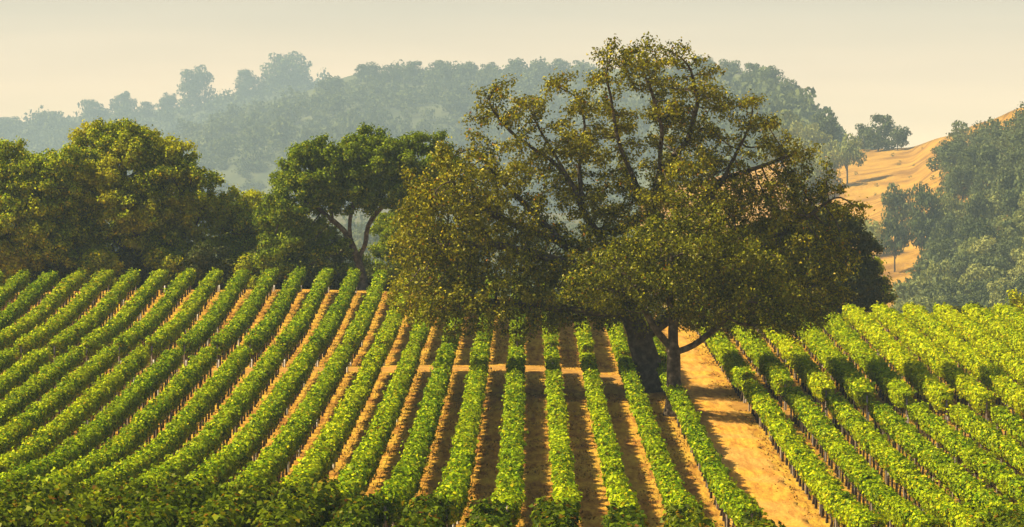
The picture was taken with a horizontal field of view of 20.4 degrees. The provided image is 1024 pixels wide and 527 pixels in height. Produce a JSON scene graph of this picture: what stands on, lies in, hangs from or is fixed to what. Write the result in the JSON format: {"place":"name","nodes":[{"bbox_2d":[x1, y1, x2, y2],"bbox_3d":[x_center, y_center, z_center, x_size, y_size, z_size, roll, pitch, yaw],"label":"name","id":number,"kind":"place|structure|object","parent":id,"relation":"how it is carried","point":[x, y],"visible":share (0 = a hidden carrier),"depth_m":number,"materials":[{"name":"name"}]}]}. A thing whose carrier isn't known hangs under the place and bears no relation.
{"place":"outdoors","nodes":[
{"label":"outdoors","id":0,"kind":"place"},
{"bbox_2d":[7,82,315,154],"bbox_3d":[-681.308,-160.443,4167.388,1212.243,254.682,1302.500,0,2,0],"label":"distant hill","id":1,"kind":"structure","parent":0,"point":[200,110],"depth_m":4618.51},
{"bbox_2d":[0,67,330,159],"bbox_3d":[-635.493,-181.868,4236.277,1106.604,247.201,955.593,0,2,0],"label":"woods","id":2,"kind":"object","parent":1,"relation":"on","point":[59,129],"visible":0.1,"depth_m":4566.65,"materials":[{"name":"plant"}]},
{"bbox_2d":[176,64,215,109],"bbox_3d":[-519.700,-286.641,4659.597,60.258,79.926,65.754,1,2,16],"label":"tree","id":3,"kind":"object","parent":1,"relation":"on","point":[194,82],"visible":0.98,"depth_m":4650.73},
{"bbox_2d":[233,68,262,100],"bbox_3d":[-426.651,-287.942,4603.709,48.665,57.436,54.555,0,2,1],"label":"tree","id":4,"kind":"object","parent":1,"relation":"on","point":[249,80],"visible":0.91,"depth_m":4595.88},
{"bbox_2d":[259,51,312,87],"bbox_3d":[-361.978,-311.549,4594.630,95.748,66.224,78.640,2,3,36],"label":"tree","id":5,"kind":"object","parent":1,"relation":"on","point":[296,67],"visible":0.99,"depth_m":4579.96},
{"bbox_2d":[179,69,762,211],"bbox_3d":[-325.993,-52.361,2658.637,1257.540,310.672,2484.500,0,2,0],"label":"wooded hill","id":6,"kind":"structure","parent":0,"point":[233,178],"depth_m":3015.24,"materials":[{"name":"plant"}]},
{"bbox_2d":[88,54,873,215],"bbox_3d":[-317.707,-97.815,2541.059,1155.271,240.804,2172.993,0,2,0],"label":"woods","id":7,"kind":"object","parent":6,"relation":"on","point":[255,128],"visible":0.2,"depth_m":3078.04,"materials":[{"name":"plant"}]},
{"bbox_2d":[1,365,1013,435],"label":"cross path","id":8,"kind":"structure","parent":0,"point":[735,405],"depth_m":201.32,"materials":[{"name":"soil"}]},
{"bbox_2d":[0,0,1023,148],"label":"sky","id":9,"kind":"structure","parent":0,"point":[927,65],"materials":[{"name":"beige"}]},
{"bbox_2d":[1,207,1023,526],"bbox_3d":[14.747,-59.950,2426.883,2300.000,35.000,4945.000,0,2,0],"label":"ground","id":10,"kind":"structure","parent":0,"point":[635,463],"depth_m":176.50,"materials":[{"name":"soil"}]},
{"bbox_2d":[0,269,30,311],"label":"vine row","id":11,"kind":"object","parent":10,"relation":"on","point":[15,283],"visible":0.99,"depth_m":247.48,"materials":[{"name":"green plant"}]},
{"bbox_2d":[0,253,45,291],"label":"shrub","id":12,"kind":"object","parent":10,"relation":"on","point":[24,263],"visible":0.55,"depth_m":266.48,"materials":[{"name":"green plant"}]},
{"bbox_2d":[0,346,52,400],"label":"vine row","id":13,"kind":"object","parent":10,"relation":"on","point":[20,371],"visible":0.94,"depth_m":196.32,"materials":[{"name":"green plant"}]},
{"bbox_2d":[0,270,59,332],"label":"vine row","id":14,"kind":"object","parent":10,"relation":"on","point":[45,282],"visible":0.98,"depth_m":240.57,"materials":[{"name":"green plant"}]},
{"bbox_2d":[0,345,86,426],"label":"vine row","id":15,"kind":"object","parent":10,"relation":"on","point":[33,388],"visible":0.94,"depth_m":188.72,"materials":[{"name":"green plant"}]},
{"bbox_2d":[0,268,87,351],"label":"vine row","id":16,"kind":"object","parent":10,"relation":"on","point":[63,291],"visible":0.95,"depth_m":234.40,"materials":[{"name":"green plant"}]},
{"bbox_2d":[0,136,94,279],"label":"oak tree","id":17,"kind":"object","parent":10,"relation":"on","point":[25,221],"visible":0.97,"depth_m":266.19,"materials":[{"name":"green plant"}]},
{"bbox_2d":[0,476,102,526],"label":"vine row","id":18,"kind":"object","parent":10,"relation":"on","point":[31,504],"visible":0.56,"depth_m":104.36,"materials":[{"name":"green plant"}]},
{"bbox_2d":[0,343,119,455],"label":"vine row","id":19,"kind":"object","parent":10,"relation":"on","point":[63,394],"visible":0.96,"depth_m":180.89,"materials":[{"name":"green plant"}]},
{"bbox_2d":[13,269,114,359],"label":"vine row","id":20,"kind":"object","parent":10,"relation":"on","point":[64,318],"visible":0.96,"depth_m":230.14,"materials":[{"name":"green plant"}]},
{"bbox_2d":[0,342,150,474],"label":"vine row","id":21,"kind":"object","parent":10,"relation":"on","point":[59,429],"visible":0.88,"depth_m":174.37,"materials":[{"name":"green plant"}]},
{"bbox_2d":[0,347,183,484],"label":"vine row","id":22,"kind":"object","parent":10,"relation":"on","point":[103,425],"visible":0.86,"depth_m":170.07,"materials":[{"name":"green plant"}]},
{"bbox_2d":[47,267,140,360],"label":"vine row","id":23,"kind":"object","parent":10,"relation":"on","point":[111,300],"visible":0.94,"depth_m":230.74,"materials":[{"name":"green plant"}]},
{"bbox_2d":[61,247,128,290],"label":"shrub","id":24,"kind":"object","parent":10,"relation":"on","point":[96,261],"visible":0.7,"depth_m":266.31,"materials":[{"name":"green plant"}]},
{"bbox_2d":[26,475,167,526],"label":"vine row","id":25,"kind":"object","parent":10,"relation":"on","point":[97,506],"visible":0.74,"depth_m":102.22,"materials":[{"name":"green plant"}]},
{"bbox_2d":[13,345,217,487],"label":"vine row","id":26,"kind":"object","parent":10,"relation":"on","point":[137,431],"visible":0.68,"depth_m":169.01,"materials":[{"name":"green plant"}]},
{"bbox_2d":[80,269,169,360],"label":"vine row","id":27,"kind":"object","parent":10,"relation":"on","point":[129,313],"visible":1,"depth_m":230.40,"materials":[{"name":"green plant"}]},
{"bbox_2d":[29,116,225,275],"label":"oak tree","id":28,"kind":"object","parent":10,"relation":"on","point":[144,210],"visible":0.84,"depth_m":269.28,"materials":[{"name":"green plant"}]},
{"bbox_2d":[43,344,253,488],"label":"vine row","id":29,"kind":"object","parent":10,"relation":"on","point":[179,430],"visible":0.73,"depth_m":168.33,"materials":[{"name":"green plant"}]},
{"bbox_2d":[110,267,196,363],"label":"vine row","id":30,"kind":"object","parent":10,"relation":"on","point":[140,331],"visible":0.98,"depth_m":230.31,"materials":[{"name":"green plant"}]},
{"bbox_2d":[103,471,221,526],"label":"vine row","id":31,"kind":"object","parent":10,"relation":"on","point":[166,506],"visible":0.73,"depth_m":103.66,"materials":[{"name":"green plant"}]},
{"bbox_2d":[142,246,199,289],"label":"shrub","id":32,"kind":"object","parent":10,"relation":"on","point":[170,261],"visible":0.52,"depth_m":267.16,"materials":[{"name":"green plant"}]},
{"bbox_2d":[145,267,223,364],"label":"vine row","id":33,"kind":"object","parent":10,"relation":"on","point":[160,340],"visible":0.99,"depth_m":229.23,"materials":[{"name":"green plant"}]},
{"bbox_2d":[119,343,286,486],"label":"vine row","id":34,"kind":"object","parent":10,"relation":"on","point":[222,424],"visible":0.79,"depth_m":165.73,"materials":[{"name":"green plant"}]},
{"bbox_2d":[173,242,233,289],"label":"shrub","id":35,"kind":"object","parent":10,"relation":"on","point":[199,257],"visible":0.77,"depth_m":265.80,"materials":[{"name":"green plant"}]},
{"bbox_2d":[176,267,251,365],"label":"vine row","id":36,"kind":"object","parent":10,"relation":"on","point":[207,326],"visible":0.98,"depth_m":228.27,"materials":[{"name":"green plant"}]},
{"bbox_2d":[170,473,283,526],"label":"vine row","id":37,"kind":"object","parent":10,"relation":"on","point":[223,507],"visible":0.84,"depth_m":103.30,"materials":[{"name":"green plant"}]},
{"bbox_2d":[157,341,319,488],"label":"vine row","id":38,"kind":"object","parent":10,"relation":"on","point":[235,455],"visible":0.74,"depth_m":163.37,"materials":[{"name":"green plant"}]},
{"bbox_2d":[199,184,284,272],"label":"oak tree","id":39,"kind":"object","parent":10,"relation":"on","point":[236,207],"visible":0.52,"depth_m":273.56,"materials":[{"name":"green plant"}]},
{"bbox_2d":[210,267,278,367],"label":"vine row","id":40,"kind":"object","parent":10,"relation":"on","point":[226,338],"visible":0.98,"depth_m":227.60,"materials":[{"name":"green plant"}]},
{"bbox_2d":[222,250,281,289],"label":"shrub","id":41,"kind":"object","parent":10,"relation":"on","point":[247,262],"visible":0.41,"depth_m":265.36,"materials":[{"name":"green plant"}]},
{"bbox_2d":[243,266,307,367],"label":"vine row","id":42,"kind":"object","parent":10,"relation":"on","point":[258,339],"visible":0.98,"depth_m":227.60,"materials":[{"name":"green plant"}]},
{"bbox_2d":[220,343,353,490],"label":"vine row","id":43,"kind":"object","parent":10,"relation":"on","point":[280,455],"visible":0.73,"depth_m":160.65,"materials":[{"name":"green plant"}]},
{"bbox_2d":[246,474,341,526],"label":"vine row","id":44,"kind":"object","parent":10,"relation":"on","point":[306,504],"visible":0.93,"depth_m":102.63,"materials":[{"name":"green plant"}]},
{"bbox_2d":[274,267,333,366],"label":"vine row","id":45,"kind":"object","parent":10,"relation":"on","point":[294,334],"visible":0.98,"depth_m":226.83,"materials":[{"name":"green plant"}]},
{"bbox_2d":[269,341,388,497],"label":"vine row","id":46,"kind":"object","parent":10,"relation":"on","point":[318,463],"visible":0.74,"depth_m":158.30,"materials":[{"name":"green plant"}]},
{"bbox_2d":[308,267,361,366],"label":"vine row","id":47,"kind":"object","parent":10,"relation":"on","point":[324,335],"visible":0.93,"depth_m":226.00,"materials":[{"name":"green plant"}]},
{"bbox_2d":[322,490,388,526],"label":"vine row","id":48,"kind":"object","parent":10,"relation":"on","point":[364,511],"visible":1,"depth_m":104.67,"materials":[{"name":"green plant"}]},
{"bbox_2d":[250,122,467,290],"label":"oak tree","id":49,"kind":"object","parent":10,"relation":"on","point":[359,171],"visible":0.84,"depth_m":262.49,"materials":[{"name":"green plant"}]},
{"bbox_2d":[342,267,388,366],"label":"vine row","id":50,"kind":"object","parent":10,"relation":"on","point":[356,332],"visible":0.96,"depth_m":225.85,"materials":[{"name":"green plant"}]},
{"bbox_2d":[334,341,421,509],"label":"vine row","id":51,"kind":"object","parent":10,"relation":"on","point":[355,477],"visible":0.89,"depth_m":155.32,"materials":[{"name":"green plant"}]},
{"bbox_2d":[1,209,755,329],"bbox_3d":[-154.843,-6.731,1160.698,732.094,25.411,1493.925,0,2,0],"label":"woods","id":52,"kind":"object","parent":10,"relation":"on","point":[358,227],"visible":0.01,"depth_m":1420.27,"materials":[{"name":"plant"}]},
{"bbox_2d":[374,271,413,365],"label":"vine row","id":53,"kind":"object","parent":10,"relation":"on","point":[388,331],"visible":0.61,"depth_m":216.04,"materials":[{"name":"green plant"}]},
{"bbox_2d":[372,342,456,526],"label":"vine row","id":54,"kind":"object","parent":10,"relation":"on","point":[408,470],"visible":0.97,"depth_m":146.21,"materials":[{"name":"green plant"}]},
{"bbox_2d":[350,208,482,279],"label":"oak tree","id":55,"kind":"object","parent":10,"relation":"on","point":[379,249],"visible":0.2,"depth_m":284.86,"materials":[{"name":"green plant"}]},
{"bbox_2d":[392,488,454,526],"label":"bush","id":56,"kind":"object","parent":10,"relation":"on","point":[424,510],"visible":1,"depth_m":105.27,"materials":[{"name":"green plant"}]},
{"bbox_2d":[433,341,491,526],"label":"vine row","id":57,"kind":"object","parent":10,"relation":"on","point":[456,483],"visible":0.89,"depth_m":147.02,"materials":[{"name":"green plant"}]},
{"bbox_2d":[462,496,511,526],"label":"vine row","id":58,"kind":"object","parent":10,"relation":"on","point":[490,515],"visible":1,"depth_m":103.74,"materials":[{"name":"green plant"}]},
{"bbox_2d":[487,343,528,526],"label":"vine row","id":59,"kind":"object","parent":10,"relation":"on","point":[510,486],"visible":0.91,"depth_m":146.69,"materials":[{"name":"green plant"}]},
{"bbox_2d":[528,492,581,526],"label":"vine row","id":60,"kind":"object","parent":10,"relation":"on","point":[552,513],"visible":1,"depth_m":103.75,"materials":[{"name":"green plant"}]},
{"bbox_2d":[543,345,582,518],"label":"vine row","id":61,"kind":"object","parent":10,"relation":"on","point":[563,475],"visible":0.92,"depth_m":148.68,"materials":[{"name":"green plant"}]},
{"bbox_2d":[572,304,594,353],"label":"vine row","id":62,"kind":"object","parent":10,"relation":"on","point":[585,341],"visible":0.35,"depth_m":204.55,"materials":[{"name":"green plant"}]},
{"bbox_2d":[578,350,640,513],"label":"vine row","id":63,"kind":"object","parent":10,"relation":"on","point":[616,485],"visible":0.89,"depth_m":146.51,"materials":[{"name":"green plant"}]},
{"bbox_2d":[605,318,629,359],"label":"vine row","id":64,"kind":"object","parent":10,"relation":"on","point":[619,342],"visible":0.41,"depth_m":204.37,"materials":[{"name":"green plant"}]},
{"bbox_2d":[601,501,648,526],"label":"vine row","id":65,"kind":"object","parent":10,"relation":"on","point":[619,517],"visible":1,"depth_m":102.96,"materials":[{"name":"green plant"}]},
{"bbox_2d":[379,31,874,392],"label":"oak tree","id":66,"kind":"object","parent":10,"relation":"on","point":[474,224],"visible":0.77,"depth_m":187.89,"materials":[{"name":"green plant"}]},
{"bbox_2d":[616,354,705,512],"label":"vine row","id":67,"kind":"object","parent":10,"relation":"on","point":[669,486],"visible":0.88,"depth_m":146.53,"materials":[{"name":"green plant"}]},
{"bbox_2d":[554,189,816,416],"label":"oak tree","id":68,"kind":"object","parent":10,"relation":"on","point":[697,244],"visible":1,"depth_m":173.03,"materials":[{"name":"green plant"}]},
{"bbox_2d":[659,503,716,526],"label":"vine row","id":69,"kind":"object","parent":10,"relation":"on","point":[677,516],"visible":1,"depth_m":104.68,"materials":[{"name":"green plant"}]},
{"bbox_2d":[656,362,767,526],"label":"vine row","id":70,"kind":"object","parent":10,"relation":"on","point":[732,501],"visible":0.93,"depth_m":138.71,"materials":[{"name":"green plant"}]},
{"bbox_2d":[690,306,755,402],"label":"vine row","id":71,"kind":"object","parent":10,"relation":"on","point":[733,365],"visible":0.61,"depth_m":192.75,"materials":[{"name":"green plant"}]},
{"bbox_2d":[726,309,793,409],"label":"vine row","id":72,"kind":"object","parent":10,"relation":"on","point":[770,367],"visible":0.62,"depth_m":192.36,"materials":[{"name":"green plant"}]},
{"bbox_2d":[756,315,835,416],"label":"vine row","id":73,"kind":"object","parent":10,"relation":"on","point":[817,382],"visible":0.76,"depth_m":192.07,"materials":[{"name":"green plant"}]},
{"bbox_2d":[728,200,888,328],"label":"oak tree","id":74,"kind":"object","parent":10,"relation":"on","point":[867,244],"visible":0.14,"depth_m":250.03,"materials":[{"name":"green plant"}]},
{"bbox_2d":[741,377,888,526],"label":"vine row","id":75,"kind":"object","parent":10,"relation":"on","point":[838,504],"visible":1,"depth_m":139.99,"materials":[{"name":"green plant"}]},
{"bbox_2d":[787,308,876,420],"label":"vine row","id":76,"kind":"object","parent":10,"relation":"on","point":[852,382],"visible":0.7,"depth_m":191.11,"materials":[{"name":"green plant"}]},
{"bbox_2d":[780,385,947,526],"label":"vine row","id":77,"kind":"object","parent":10,"relation":"on","point":[878,494],"visible":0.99,"depth_m":141.80,"materials":[{"name":"green plant"}]},
{"bbox_2d":[813,304,917,422],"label":"vine row","id":78,"kind":"object","parent":10,"relation":"on","point":[893,386],"visible":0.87,"depth_m":193.60,"materials":[{"name":"green plant"}]},
{"bbox_2d":[843,254,897,314],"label":"oak tree","id":79,"kind":"object","parent":10,"relation":"on","point":[890,298],"visible":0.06,"depth_m":255.35,"materials":[{"name":"green plant"}]},
{"bbox_2d":[842,303,954,424],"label":"vine row","id":80,"kind":"object","parent":10,"relation":"on","point":[925,383],"visible":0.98,"depth_m":196.36,"materials":[{"name":"green plant"}]},
{"bbox_2d":[824,392,989,526],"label":"vine row","id":81,"kind":"object","parent":10,"relation":"on","point":[930,496],"visible":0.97,"depth_m":143.24,"materials":[{"name":"green plant"}]},
{"bbox_2d":[870,301,998,420],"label":"vine row","id":82,"kind":"object","parent":10,"relation":"on","point":[971,389],"visible":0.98,"depth_m":196.93,"materials":[{"name":"green plant"}]},
{"bbox_2d":[868,401,1023,513],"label":"vine row","id":83,"kind":"object","parent":10,"relation":"on","point":[974,492],"visible":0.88,"depth_m":146.52,"materials":[{"name":"green plant"}]},
{"bbox_2d":[902,302,1023,415],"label":"vine row","id":84,"kind":"object","parent":10,"relation":"on","point":[990,375],"visible":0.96,"depth_m":197.85,"materials":[{"name":"green plant"}]},
{"bbox_2d":[907,399,1023,506],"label":"vine row","id":85,"kind":"object","parent":10,"relation":"on","point":[1005,479],"visible":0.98,"depth_m":151.47,"materials":[{"name":"green plant"}]},
{"bbox_2d":[932,302,1023,386],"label":"vine row","id":86,"kind":"object","parent":10,"relation":"on","point":[1000,354],"visible":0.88,"depth_m":207.97,"materials":[{"name":"green plant"}]},
{"bbox_2d":[945,402,1023,477],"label":"vine row","id":87,"kind":"object","parent":10,"relation":"on","point":[987,435],"visible":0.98,"depth_m":160.30,"materials":[{"name":"green plant"}]},
{"bbox_2d":[961,301,1023,359],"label":"vine row","id":88,"kind":"object","parent":10,"relation":"on","point":[1009,336],"visible":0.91,"depth_m":216.01,"materials":[{"name":"green plant"}]},
{"bbox_2d":[975,505,1023,526],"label":"vine row","id":89,"kind":"object","parent":10,"relation":"on","point":[1005,518],"visible":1,"depth_m":110.45,"materials":[{"name":"green plant"}]},
{"bbox_2d":[990,405,1023,446],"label":"vine row","id":90,"kind":"object","parent":10,"relation":"on","point":[1005,419],"visible":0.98,"depth_m":167.49,"materials":[{"name":"green plant"}]},
{"bbox_2d":[992,302,1023,332],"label":"vine row","id":91,"kind":"object","parent":10,"relation":"on","point":[1013,316],"visible":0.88,"depth_m":224.55,"materials":[{"name":"green plant"}]},
{"bbox_2d":[654,317,815,526],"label":"dirt road","id":92,"kind":"structure","parent":0,"point":[734,444],"depth_m":159.07,"materials":[{"name":"soil"}]},
{"bbox_2d":[636,108,1023,328],"bbox_3d":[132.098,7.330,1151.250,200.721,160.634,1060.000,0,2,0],"label":"golden hill","id":93,"kind":"structure","parent":0,"point":[882,168],"depth_m":1214.01,"materials":[{"name":"yellow plant"}]},
{"bbox_2d":[757,109,802,166],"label":"tree","id":94,"kind":"object","parent":93,"relation":"on","point":[789,120],"visible":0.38,"depth_m":1400.74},
{"bbox_2d":[785,120,839,165],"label":"tree","id":95,"kind":"object","parent":93,"relation":"on","point":[810,134],"visible":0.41,"depth_m":1356.14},
{"bbox_2d":[806,109,842,155],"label":"tree","id":96,"kind":"object","parent":93,"relation":"on","point":[828,124],"visible":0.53,"depth_m":1418.76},
{"bbox_2d":[812,143,844,186],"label":"tree","id":97,"kind":"object","parent":93,"relation":"on","point":[836,160],"visible":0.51,"depth_m":1223.47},
{"bbox_2d":[832,133,866,183],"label":"tree","id":98,"kind":"object","parent":93,"relation":"on","point":[851,152],"visible":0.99,"depth_m":1228.78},
{"bbox_2d":[861,113,896,150],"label":"tree","id":99,"kind":"object","parent":93,"relation":"on","point":[877,142],"visible":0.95,"depth_m":1387.40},
{"bbox_2d":[877,217,911,271],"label":"tree","id":100,"kind":"object","parent":93,"relation":"on","point":[897,232],"visible":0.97,"depth_m":880.51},
{"bbox_2d":[881,182,914,235],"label":"tree","id":101,"kind":"object","parent":93,"relation":"on","point":[894,203],"visible":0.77,"depth_m":957.87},
{"bbox_2d":[908,217,936,258],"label":"tree","id":102,"kind":"object","parent":93,"relation":"on","point":[917,226],"visible":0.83,"depth_m":879.39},
{"bbox_2d":[906,183,944,236],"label":"tree","id":103,"kind":"object","parent":93,"relation":"on","point":[923,199],"visible":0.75,"depth_m":917.15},
{"bbox_2d":[855,101,1023,322],"bbox_3d":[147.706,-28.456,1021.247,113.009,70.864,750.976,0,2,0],"label":"scrub","id":104,"kind":"object","parent":93,"relation":"on","point":[1009,127],"visible":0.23,"depth_m":870.09,"materials":[{"name":"plant"}]},
{"bbox_2d":[925,140,966,172],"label":"tree","id":105,"kind":"object","parent":93,"relation":"on","point":[944,153],"visible":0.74,"depth_m":1094.05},
{"bbox_2d":[930,190,965,221],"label":"tree","id":106,"kind":"object","parent":93,"relation":"on","point":[951,204],"visible":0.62,"depth_m":918.16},
{"bbox_2d":[944,163,976,198],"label":"tree","id":107,"kind":"object","parent":93,"relation":"on","point":[960,177],"visible":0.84,"depth_m":977.81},
{"bbox_2d":[963,189,991,221],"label":"tree","id":108,"kind":"object","parent":93,"relation":"on","point":[975,209],"visible":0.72,"depth_m":882.33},
{"bbox_2d":[958,216,997,249],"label":"tree","id":109,"kind":"object","parent":93,"relation":"on","point":[975,229],"visible":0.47,"depth_m":796.44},
{"bbox_2d":[958,263,1000,293],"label":"tree","id":110,"kind":"object","parent":93,"relation":"on","point":[980,273],"visible":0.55,"depth_m":727.12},
{"bbox_2d":[976,144,1010,173],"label":"tree","id":111,"kind":"object","parent":93,"relation":"on","point":[990,159],"visible":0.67,"depth_m":979.26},
{"bbox_2d":[993,166,1023,201],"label":"tree","id":112,"kind":"object","parent":93,"relation":"on","point":[1006,182],"visible":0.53,"depth_m":881.65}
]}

